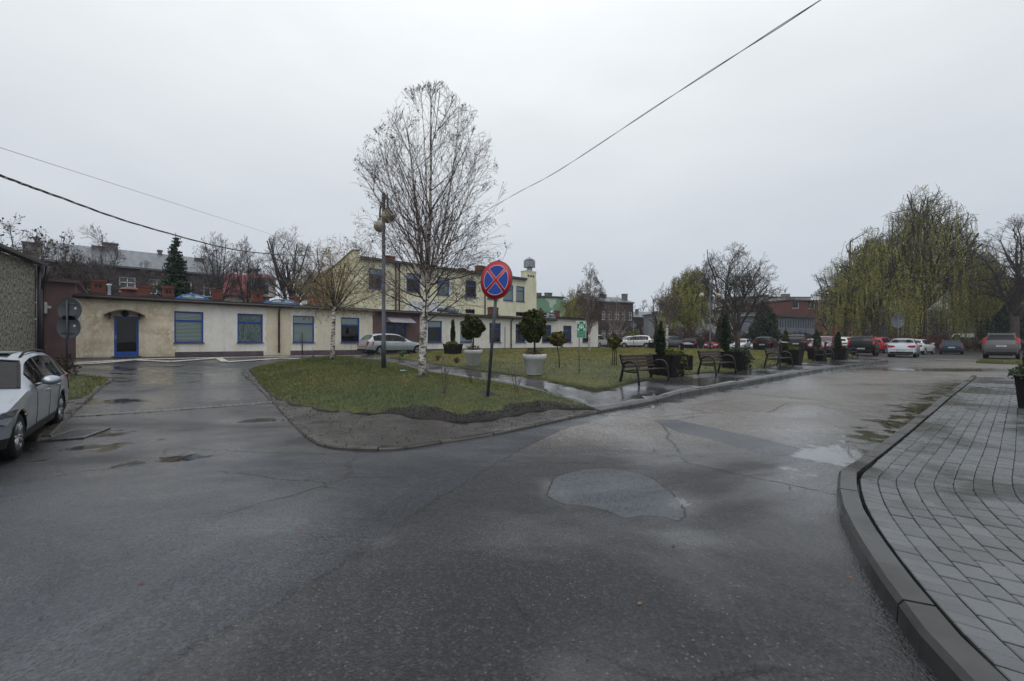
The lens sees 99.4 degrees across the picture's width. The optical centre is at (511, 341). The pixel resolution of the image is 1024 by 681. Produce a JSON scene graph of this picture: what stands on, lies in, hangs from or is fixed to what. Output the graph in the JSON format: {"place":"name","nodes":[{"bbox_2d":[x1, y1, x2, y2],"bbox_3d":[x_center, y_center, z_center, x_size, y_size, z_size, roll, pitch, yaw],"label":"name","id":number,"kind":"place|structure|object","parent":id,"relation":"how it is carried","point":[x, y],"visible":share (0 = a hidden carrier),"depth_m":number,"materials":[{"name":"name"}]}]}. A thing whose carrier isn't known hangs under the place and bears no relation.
{"place":"outdoors","nodes":[
{"label":"outdoors","id":0,"kind":"place"},
{"bbox_2d":[24,374,108,441],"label":"verge","id":1,"kind":"structure","parent":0,"point":[36,435],"depth_m":8.01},
{"bbox_2d":[56,298,81,370],"bbox_3d":[-14.566,-0.096,14.261,0.821,2.720,0.088,0,0,0],"label":"road sign","id":2,"kind":"object","parent":1,"relation":"on","point":[69,311],"visible":0.99,"depth_m":14.29,"materials":[{"name":"grey metal"}]},
{"bbox_2d":[68,374,106,399],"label":"verge grass","id":3,"kind":"structure","parent":1,"relation":"on","point":[72,390],"depth_m":12.68,"materials":[{"name":"green plant"}]},
{"bbox_2d":[54,353,80,375],"bbox_3d":[-14.691,0.790,14.269,0.766,0.836,0.511,0,0,13],"label":"shrub","id":4,"kind":"object","parent":3,"relation":"on","point":[70,365],"visible":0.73,"depth_m":14.31,"materials":[{"name":"brown plant"}]},
{"bbox_2d":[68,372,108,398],"bbox_3d":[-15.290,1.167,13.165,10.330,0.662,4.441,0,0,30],"label":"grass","id":5,"kind":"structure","parent":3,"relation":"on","point":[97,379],"depth_m":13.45,"materials":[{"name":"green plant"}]},
{"bbox_2d":[249,355,594,422],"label":"grass bank","id":6,"kind":"structure","parent":0,"point":[488,415],"depth_m":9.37,"materials":[{"name":"green plant"}]},
{"bbox_2d":[283,233,388,359],"bbox_3d":[-8.343,-2.198,20.250,4.905,6.243,3.948,0,0,0],"label":"bare tree","id":7,"kind":"object","parent":6,"relation":"on","point":[332,296],"visible":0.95,"depth_m":20.15,"materials":[{"name":"brown plant"}]},
{"bbox_2d":[374,193,393,368],"bbox_3d":[-4.818,-2.256,16.305,0.470,6.693,1.970,0,0,-27],"label":"street lamp","id":8,"kind":"object","parent":6,"relation":"on","point":[383,353],"visible":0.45,"depth_m":16.24,"materials":[{"name":"grey metal"}]},
{"bbox_2d":[347,80,509,377],"bbox_3d":[-2.430,-3.265,12.770,4.923,8.761,4.642,0,0,0],"label":"birch tree","id":9,"kind":"object","parent":6,"relation":"on","point":[427,273],"visible":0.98,"depth_m":12.47,"materials":[{"name":"grey plant"}]},
{"bbox_2d":[369,400,592,421],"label":"dirt clods","id":10,"kind":"object","parent":6,"relation":"on","point":[477,413],"visible":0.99,"depth_m":8.60,"materials":[{"name":"brown soil"}]},
{"bbox_2d":[481,260,512,396],"bbox_3d":[-0.329,-0.220,9.280,0.823,3.070,0.183,0,0,26],"label":"no stopping sign","id":11,"kind":"object","parent":6,"relation":"on","point":[496,279],"visible":1,"depth_m":9.28,"materials":[{"name":"red"}]},
{"bbox_2d":[0,347,1018,680],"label":"road","id":12,"kind":"structure","parent":0,"point":[664,511],"depth_m":3.27,"materials":[{"name":"grey asphalt"}]},
{"bbox_2d":[0,349,68,459],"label":"parked car","id":13,"kind":"object","parent":12,"relation":"on","point":[34,390],"visible":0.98,"depth_m":7.18,"materials":[{"name":"silver paint"}]},
{"bbox_2d":[39,427,110,441],"bbox_3d":[-7.726,1.638,7.720,0.600,0.031,0.780,-1,2,-17],"label":"drain grate","id":14,"kind":"object","parent":12,"relation":"on","point":[76,434],"visible":1,"depth_m":7.63,"materials":[{"name":"metal"}]},
{"bbox_2d":[41,378,113,436],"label":"kerb","id":15,"kind":"structure","parent":12,"relation":"on","point":[73,410],"depth_m":9.80,"materials":[{"name":"concrete"}]},
{"bbox_2d":[73,401,271,416],"bbox_3d":[-7.616,1.569,10.215,4.028,0.151,0.257,0,0,-24],"label":"sett strip","id":16,"kind":"object","parent":12,"relation":"on","point":[147,411],"visible":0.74,"depth_m":10.02,"materials":[{"name":"grey stone"}]},
{"bbox_2d":[70,355,364,362],"bbox_3d":[-15.331,0.898,24.736,2.500,0.071,13.944,0,0,45],"label":"road marking","id":17,"kind":"object","parent":12,"relation":"on","point":[185,358],"visible":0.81,"depth_m":23.16,"materials":[{"name":"paint"}]},
{"bbox_2d":[357,333,426,354],"bbox_3d":[-8.224,0.162,30.170,4.590,1.483,2.234,0,0,-43],"label":"parked car","id":18,"kind":"object","parent":12,"relation":"on","point":[372,345],"visible":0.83,"depth_m":29.23,"materials":[{"name":"paint"}]},
{"bbox_2d":[242,357,595,449],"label":"mud","id":19,"kind":"structure","parent":12,"relation":"on","point":[345,434],"depth_m":7.56,"materials":[{"name":"brown soil"}]},
{"bbox_2d":[241,373,598,450],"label":"kerb","id":20,"kind":"structure","parent":12,"relation":"on","point":[308,435],"depth_m":7.00,"materials":[{"name":"concrete"}]},
{"bbox_2d":[653,282,682,347],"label":"birch tree","id":21,"kind":"object","parent":12,"relation":"on","point":[668,313],"visible":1,"depth_m":47.75,"materials":[{"name":"green plant"}]},
{"bbox_2d":[682,337,703,348],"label":"parked car","id":22,"kind":"object","parent":12,"relation":"on","point":[697,342],"visible":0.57,"depth_m":51.26,"materials":[{"name":"black paint"}]},
{"bbox_2d":[595,360,888,412],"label":"kerb","id":23,"kind":"structure","parent":12,"relation":"on","point":[689,392],"depth_m":11.97,"materials":[{"name":"concrete"}]},
{"bbox_2d":[753,337,778,349],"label":"parked car","id":24,"kind":"object","parent":12,"relation":"on","point":[760,343],"visible":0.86,"depth_m":43.68,"materials":[{"name":"paint"}]},
{"bbox_2d":[788,334,810,350],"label":"parked car","id":25,"kind":"object","parent":12,"relation":"on","point":[800,341],"visible":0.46,"depth_m":40.46,"materials":[{"name":"black paint"}]},
{"bbox_2d":[808,336,841,348],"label":"parked car","id":26,"kind":"object","parent":12,"relation":"on","point":[828,338],"visible":0.27,"depth_m":40.96,"materials":[{"name":"paint"}]},
{"bbox_2d":[837,375,1007,680],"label":"kerb","id":27,"kind":"structure","parent":12,"relation":"on","point":[944,649],"depth_m":2.45,"materials":[{"name":"concrete"}]},
{"bbox_2d":[0,0,1023,332],"label":"sky","id":28,"kind":"structure","parent":0,"point":[251,114],"materials":[{"name":"white"}]},
{"bbox_2d":[369,347,854,390],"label":"lawn","id":29,"kind":"structure","parent":0,"point":[600,386],"depth_m":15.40,"materials":[{"name":"green plant"}]},
{"bbox_2d":[443,319,462,353],"bbox_3d":[-3.699,-0.313,26.849,1.090,2.284,1.015,0,0,-42],"label":"black planter","id":30,"kind":"object","parent":29,"relation":"on","point":[453,346],"visible":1,"depth_m":26.76,"materials":[{"name":"plastic"}]},
{"bbox_2d":[460,314,485,365],"bbox_3d":[-1.591,-0.094,17.800,1.094,2.130,1.085,0,0,0],"label":"ball tree pot","id":31,"kind":"object","parent":29,"relation":"on","point":[473,327],"visible":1,"depth_m":17.54,"materials":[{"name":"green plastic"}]},
{"bbox_2d":[517,308,546,374],"bbox_3d":[0.664,-0.014,14.044,0.993,2.156,1.022,0,0,0],"label":"ball tree pot","id":32,"kind":"object","parent":29,"relation":"on","point":[531,326],"visible":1,"depth_m":13.80,"materials":[{"name":"white plastic"}]},
{"bbox_2d":[546,331,566,367],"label":"standard tree","id":33,"kind":"object","parent":29,"relation":"on","point":[556,338],"visible":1,"depth_m":15.70,"materials":[{"name":"green plant"}]},
{"bbox_2d":[576,321,585,373],"bbox_3d":[2.244,0.245,14.128,0.321,1.844,0.089,0,0,-3],"label":"assembly point sign","id":34,"kind":"object","parent":29,"relation":"on","point":[580,329],"visible":1,"depth_m":14.09,"materials":[{"name":"metal"}]},
{"bbox_2d":[572,262,606,349],"bbox_3d":[6.377,-2.775,35.991,2.840,7.703,2.758,0,0,26],"label":"birch tree","id":35,"kind":"object","parent":29,"relation":"on","point":[594,305],"visible":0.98,"depth_m":35.86,"materials":[{"name":"brown plant"}]},
{"bbox_2d":[606,333,623,365],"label":"standard tree","id":36,"kind":"object","parent":29,"relation":"on","point":[614,340],"visible":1,"depth_m":17.47,"materials":[{"name":"green plant"}]},
{"bbox_2d":[699,284,720,349],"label":"street lamp","id":37,"kind":"object","parent":29,"relation":"on","point":[701,294],"visible":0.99,"depth_m":40.50,"materials":[{"name":"grey metal"}]},
{"bbox_2d":[689,242,785,347],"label":"curly willow","id":38,"kind":"object","parent":29,"relation":"on","point":[735,280],"visible":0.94,"depth_m":42.35,"materials":[{"name":"brown plant"}]},
{"bbox_2d":[807,328,826,360],"bbox_3d":[17.116,0.154,24.382,0.800,1.830,0.800,0,0,-42],"label":"black planter","id":39,"kind":"object","parent":29,"relation":"on","point":[817,339],"visible":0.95,"depth_m":24.24,"materials":[{"name":"plastic"}]},
{"bbox_2d":[360,356,885,412],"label":"pavement","id":40,"kind":"structure","parent":0,"point":[627,393],"depth_m":12.88,"materials":[{"name":"grey concrete"}]},
{"bbox_2d":[619,353,669,385],"bbox_3d":[3.907,0.788,12.769,1.680,0.854,0.686,0,0,-42],"label":"park bench","id":41,"kind":"object","parent":40,"relation":"on","point":[628,359],"visible":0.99,"depth_m":12.74,"materials":[{"name":"wood"}]},
{"bbox_2d":[646,320,690,376],"bbox_3d":[5.269,0.205,14.393,1.323,1.836,1.215,0,0,-42],"label":"black planter","id":42,"kind":"object","parent":40,"relation":"on","point":[675,359],"visible":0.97,"depth_m":14.06,"materials":[{"name":"plant"}]},
{"bbox_2d":[697,350,736,375],"bbox_3d":[7.207,0.725,15.263,1.680,0.854,0.686,0,0,-42],"label":"park bench","id":43,"kind":"object","parent":40,"relation":"on","point":[705,357],"visible":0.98,"depth_m":15.16,"materials":[{"name":"wood"}]},
{"bbox_2d":[720,310,754,369],"bbox_3d":[9.101,0.148,17.400,1.213,2.832,1.201,0,0,-42],"label":"black planter","id":44,"kind":"object","parent":40,"relation":"on","point":[743,357],"visible":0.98,"depth_m":17.21,"materials":[{"name":"plant"}]},
{"bbox_2d":[764,348,792,367],"bbox_3d":[11.736,0.694,19.128,1.680,0.854,0.686,0,0,-42],"label":"park bench","id":45,"kind":"object","parent":40,"relation":"on","point":[775,351],"visible":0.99,"depth_m":19.01,"materials":[{"name":"wood"}]},
{"bbox_2d":[778,329,804,363],"bbox_3d":[13.834,0.213,21.586,1.253,1.734,1.077,0,0,-42],"label":"black planter","id":46,"kind":"object","parent":40,"relation":"on","point":[797,353],"visible":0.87,"depth_m":21.24,"materials":[{"name":"plastic"}]},
{"bbox_2d":[828,331,849,359],"bbox_3d":[19.897,0.210,26.457,1.142,1.729,0.949,0,0,-42],"label":"black planter","id":47,"kind":"object","parent":40,"relation":"on","point":[840,350],"visible":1,"depth_m":26.12,"materials":[{"name":"plastic"}]},
{"bbox_2d":[604,347,1023,359],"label":"car park","id":48,"kind":"structure","parent":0,"point":[978,355],"depth_m":37.90,"materials":[{"name":"grey asphalt"}]},
{"bbox_2d":[602,295,631,346],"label":"birch tree","id":49,"kind":"object","parent":48,"relation":"on","point":[620,316],"visible":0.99,"depth_m":59.84,"materials":[{"name":"brown plant"}]},
{"bbox_2d":[620,335,653,347],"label":"parked car","id":50,"kind":"object","parent":48,"relation":"on","point":[628,342],"visible":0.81,"depth_m":54.19,"materials":[{"name":"paint"}]},
{"bbox_2d":[665,325,689,347],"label":"shrub","id":51,"kind":"object","parent":48,"relation":"on","point":[678,334],"visible":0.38,"depth_m":56.70,"materials":[{"name":"plant"}]},
{"bbox_2d":[682,323,711,342],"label":"shrub","id":52,"kind":"object","parent":48,"relation":"on","point":[705,334],"visible":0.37,"depth_m":57.58,"materials":[{"name":"plant"}]},
{"bbox_2d":[847,335,881,355],"bbox_3d":[30.409,0.309,37.566,2.334,1.715,4.540,0,0,44],"label":"parked car","id":53,"kind":"object","parent":48,"relation":"on","point":[865,344],"visible":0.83,"depth_m":36.04,"materials":[{"name":"paint"}]},
{"bbox_2d":[809,225,932,339],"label":"weeping willow","id":54,"kind":"object","parent":48,"relation":"on","point":[869,278],"visible":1,"depth_m":54.59,"materials":[{"name":"green plant"}]},
{"bbox_2d":[886,338,922,356],"bbox_3d":[31.434,0.454,34.859,4.420,1.484,2.214,0,0,-44],"label":"parked car","id":55,"kind":"object","parent":48,"relation":"on","point":[903,346],"visible":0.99,"depth_m":33.55,"materials":[{"name":"silver paint"}]},
{"bbox_2d":[914,339,934,354],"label":"parked car","id":56,"kind":"object","parent":48,"relation":"on","point":[926,346],"visible":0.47,"depth_m":41.90,"materials":[{"name":"paint"}]},
{"bbox_2d":[918,332,948,350],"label":"shrub","id":57,"kind":"object","parent":48,"relation":"on","point":[939,340],"visible":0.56,"depth_m":53.69,"materials":[{"name":"plant"}]},
{"bbox_2d":[868,184,1007,345],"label":"weeping willow","id":58,"kind":"object","parent":48,"relation":"on","point":[946,272],"visible":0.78,"depth_m":55.20,"materials":[{"name":"green plant"}]},
{"bbox_2d":[936,340,966,353],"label":"parked car","id":59,"kind":"object","parent":48,"relation":"on","point":[951,346],"visible":1,"depth_m":44.29,"materials":[{"name":"blue paint"}]},
{"bbox_2d":[937,242,1023,348],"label":"weeping willow","id":60,"kind":"object","parent":48,"relation":"on","point":[976,316],"visible":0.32,"depth_m":58.61,"materials":[{"name":"green plant"}]},
{"bbox_2d":[956,214,1023,338],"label":"oak tree","id":61,"kind":"object","parent":48,"relation":"on","point":[1015,298],"visible":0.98,"depth_m":50.02,"materials":[{"name":"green plant"}]},
{"bbox_2d":[979,333,1023,358],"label":"parked car","id":62,"kind":"object","parent":48,"relation":"on","point":[1001,344],"visible":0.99,"depth_m":30.09,"materials":[{"name":"grey paint"}]},
{"bbox_2d":[858,377,1017,667],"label":"pavement","id":63,"kind":"structure","parent":0,"point":[890,548],"depth_m":3.35,"materials":[{"name":"grey concrete"}]},
{"bbox_2d":[860,376,1023,680],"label":"pavement bricks","id":64,"kind":"object","parent":63,"relation":"on","point":[958,549],"visible":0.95,"depth_m":3.54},
{"bbox_2d":[1007,353,1023,407],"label":"black planter","id":65,"kind":"object","parent":64,"relation":"on","point":[1017,372],"visible":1,"depth_m":9.30,"materials":[{"name":"plastic"}]},
{"bbox_3d":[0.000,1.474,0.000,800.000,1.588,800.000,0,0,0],"label":"ground","id":66,"kind":"structure","parent":0,"visible":0},
{"bbox_2d":[0,243,49,351],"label":"pebble dashed house","id":67,"kind":"structure","parent":66,"relation":"on","point":[17,304],"depth_m":19.15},
{"bbox_2d":[0,213,76,309],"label":"bare tree","id":68,"kind":"object","parent":66,"relation":"on","point":[36,241],"visible":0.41,"depth_m":31.21,"materials":[{"name":"brown plant"}]},
{"bbox_2d":[35,277,87,357],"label":"maroon outbuilding","id":69,"kind":"structure","parent":66,"relation":"on","point":[56,291],"depth_m":21.46,"materials":[{"name":"brown paint"}]},
{"bbox_2d":[35,227,91,293],"bbox_3d":[-30.719,-3.547,30.144,2.962,8.673,3.244,0,0,-35],"label":"bare tree","id":70,"kind":"object","parent":66,"relation":"on","point":[80,278],"visible":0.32,"depth_m":29.88,"materials":[{"name":"brown plant"}]},
{"bbox_2d":[49,224,126,295],"bbox_3d":[-31.782,-4.093,33.061,4.675,9.727,4.320,0,0,0],"label":"bare tree","id":71,"kind":"object","parent":66,"relation":"on","point":[99,273],"visible":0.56,"depth_m":32.94,"materials":[{"name":"brown plant"}]},
{"bbox_2d":[39,242,222,299],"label":"terrace block","id":72,"kind":"structure","parent":66,"relation":"on","point":[131,261],"depth_m":43.60,"materials":[{"name":"brick"}]},
{"bbox_2d":[124,260,164,297],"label":"bare tree","id":73,"kind":"object","parent":66,"relation":"on","point":[143,271],"visible":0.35,"depth_m":33.71,"materials":[{"name":"brown plant"}]},
{"bbox_2d":[153,233,199,297],"bbox_3d":[-24.176,-3.571,30.926,4.224,8.419,3.960,0,0,0],"label":"spruce tree","id":74,"kind":"object","parent":66,"relation":"on","point":[175,264],"visible":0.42,"depth_m":30.77,"materials":[{"name":"green plant"}]},
{"bbox_2d":[189,232,243,300],"bbox_3d":[-24.267,-4.225,36.033,4.068,10.077,3.904,0,0,24],"label":"bare tree","id":75,"kind":"object","parent":66,"relation":"on","point":[214,279],"visible":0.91,"depth_m":35.65,"materials":[{"name":"brown plant"}]},
{"bbox_2d":[224,236,269,301],"bbox_3d":[-22.428,-4.218,37.080,3.424,10.104,3.262,0,0,21],"label":"bare tree","id":76,"kind":"object","parent":66,"relation":"on","point":[253,285],"visible":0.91,"depth_m":36.81,"materials":[{"name":"brown plant"}]},
{"bbox_2d":[223,273,275,301],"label":"red roofed house","id":77,"kind":"structure","parent":66,"relation":"on","point":[270,295],"depth_m":52.77,"materials":[{"name":"grey"}]},
{"bbox_2d":[254,225,325,303],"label":"bare tree","id":78,"kind":"object","parent":66,"relation":"on","point":[279,274],"visible":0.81,"depth_m":41.22,"materials":[{"name":"brown plant"}]},
{"bbox_2d":[296,241,339,305],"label":"bare tree","id":79,"kind":"object","parent":66,"relation":"on","point":[314,278],"visible":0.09,"depth_m":44.70,"materials":[{"name":"brown plant"}]},
{"bbox_2d":[72,278,599,357],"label":"building","id":80,"kind":"structure","parent":66,"relation":"on","point":[139,321],"depth_m":27.08,"materials":[{"name":"beige paint"}]},
{"bbox_2d":[114,316,138,355],"bbox_3d":[-20.784,-0.300,23.430,0.989,2.120,0.612,0,0,-42],"label":"door","id":81,"kind":"structure","parent":80,"relation":"in","point":[126,329],"depth_m":23.55,"materials":[{"name":"blue paint"}]},
{"bbox_2d":[174,311,202,342],"bbox_3d":[-18.603,-0.829,25.020,1.453,1.822,0.260,0,0,-42],"label":"window","id":82,"kind":"structure","parent":80,"relation":"in","point":[188,326],"depth_m":25.08,"materials":[{"name":"blue glass"}]},
{"bbox_2d":[236,313,263,342],"bbox_3d":[-16.306,-0.829,27.068,1.484,1.822,0.260,0,0,-42],"label":"window","id":83,"kind":"structure","parent":80,"relation":"in","point":[249,326],"depth_m":27.15,"materials":[{"name":"blue glass"}]},
{"bbox_2d":[292,316,315,342],"bbox_3d":[-13.982,-0.829,29.138,1.455,1.822,0.260,0,0,-42],"label":"window","id":84,"kind":"structure","parent":80,"relation":"in","point":[300,326],"depth_m":29.22,"materials":[{"name":"blue glass"}]},
{"bbox_2d":[340,317,358,342],"bbox_3d":[-11.777,-0.829,31.401,1.440,1.822,0.700,0,0,-42],"label":"window","id":85,"kind":"structure","parent":80,"relation":"in","point":[349,326],"depth_m":31.57,"materials":[{"name":"blue glass"}]},
{"bbox_2d":[386,322,405,340],"bbox_3d":[-9.136,-0.415,33.812,1.636,2.350,0.612,0,0,-42],"label":"door","id":86,"kind":"structure","parent":80,"relation":"in","point":[391,328],"depth_m":34.02,"materials":[{"name":"blue paint"}]},
{"bbox_2d":[427,321,442,342],"bbox_3d":[-6.530,-0.829,36.076,1.470,1.822,0.700,0,0,-42],"label":"window","id":87,"kind":"structure","parent":80,"relation":"in","point":[434,327],"depth_m":36.36,"materials":[{"name":"blue glass"}]},
{"bbox_2d":[489,323,501,342],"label":"window","id":88,"kind":"structure","parent":80,"relation":"in","point":[497,325],"depth_m":40.69,"materials":[{"name":"blue glass"}]},
{"bbox_2d":[316,249,536,316],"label":"two storey building","id":89,"kind":"structure","parent":66,"relation":"on","point":[519,298],"depth_m":46.42,"materials":[{"name":"paint"}]},
{"bbox_2d":[0,174,313,255],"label":"overhead cable","id":90,"kind":"object","parent":89,"relation":"attached to","point":[29,186],"visible":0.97,"depth_m":13.69,"materials":[{"name":"black plastic"}]},
{"bbox_2d":[444,0,820,236],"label":"overhead cable","id":91,"kind":"object","parent":89,"relation":"attached to","point":[685,87],"visible":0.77,"depth_m":11.93,"materials":[{"name":"black plastic"}]},
{"bbox_2d":[537,293,563,316],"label":"green house","id":92,"kind":"structure","parent":66,"relation":"on","point":[547,303],"depth_m":74.79,"materials":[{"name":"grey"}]},
{"bbox_2d":[557,288,598,327],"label":"weeping willow","id":93,"kind":"object","parent":66,"relation":"on","point":[568,309],"visible":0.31,"depth_m":69.06,"materials":[{"name":"green plant"}]},
{"bbox_2d":[566,293,634,346],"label":"brick tenement","id":94,"kind":"structure","parent":66,"relation":"on","point":[604,327],"depth_m":86.32,"materials":[{"name":"grey"}]},
{"bbox_2d":[633,309,657,339],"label":"brick workshop","id":95,"kind":"structure","parent":66,"relation":"on","point":[638,318],"depth_m":92.45,"materials":[{"name":"grey"}]},
{"bbox_2d":[657,264,722,333],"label":"weeping willow","id":96,"kind":"object","parent":66,"relation":"on","point":[689,316],"visible":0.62,"depth_m":60.65,"materials":[{"name":"green plant"}]},
{"bbox_2d":[642,310,755,347],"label":"pale hall","id":97,"kind":"structure","parent":66,"relation":"on","point":[649,329],"depth_m":83.38,"materials":[{"name":"white paint"}]},
{"bbox_2d":[748,301,782,340],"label":"thuja tree","id":98,"kind":"object","parent":66,"relation":"on","point":[770,329],"visible":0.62,"depth_m":57.04,"materials":[{"name":"green plant"}]},
{"bbox_2d":[740,315,815,339],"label":"office block","id":99,"kind":"structure","parent":66,"relation":"on","point":[793,324],"depth_m":75.69,"materials":[{"name":"grey"}]},
{"bbox_2d":[739,298,863,336],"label":"brick flats","id":100,"kind":"structure","parent":66,"relation":"on","point":[793,306],"depth_m":85.58,"materials":[{"name":"brown"}]},
{"bbox_2d":[808,286,851,335],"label":"bare tree","id":101,"kind":"object","parent":66,"relation":"on","point":[814,311],"visible":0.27,"depth_m":66.30,"materials":[{"name":"brown plant"}]},
{"bbox_2d":[811,253,870,336],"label":"bare tree","id":102,"kind":"object","parent":66,"relation":"on","point":[844,331],"visible":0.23,"depth_m":61.92,"materials":[{"name":"brown plant"}]},
{"bbox_2d":[848,308,890,336],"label":"bare tree","id":103,"kind":"object","parent":66,"relation":"on","point":[878,327],"visible":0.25,"depth_m":83.70,"materials":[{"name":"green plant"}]},
{"bbox_2d":[876,304,952,337],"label":"woodland","id":104,"kind":"object","parent":66,"relation":"on","point":[886,334],"visible":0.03,"depth_m":97.09,"materials":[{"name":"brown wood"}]},
{"bbox_2d":[905,304,951,336],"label":"bare tree","id":105,"kind":"object","parent":66,"relation":"on","point":[942,322],"visible":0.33,"depth_m":80.73,"materials":[{"name":"brown plant"}]},
{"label":"verge grass","id":106,"kind":"structure","parent":0,"visible":0},
{"bbox_2d":[981,302,1023,338],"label":"dark conifer","id":107,"kind":"object","parent":106,"relation":"on","point":[1000,322],"visible":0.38,"depth_m":56.03,"materials":[{"name":"green plant"}]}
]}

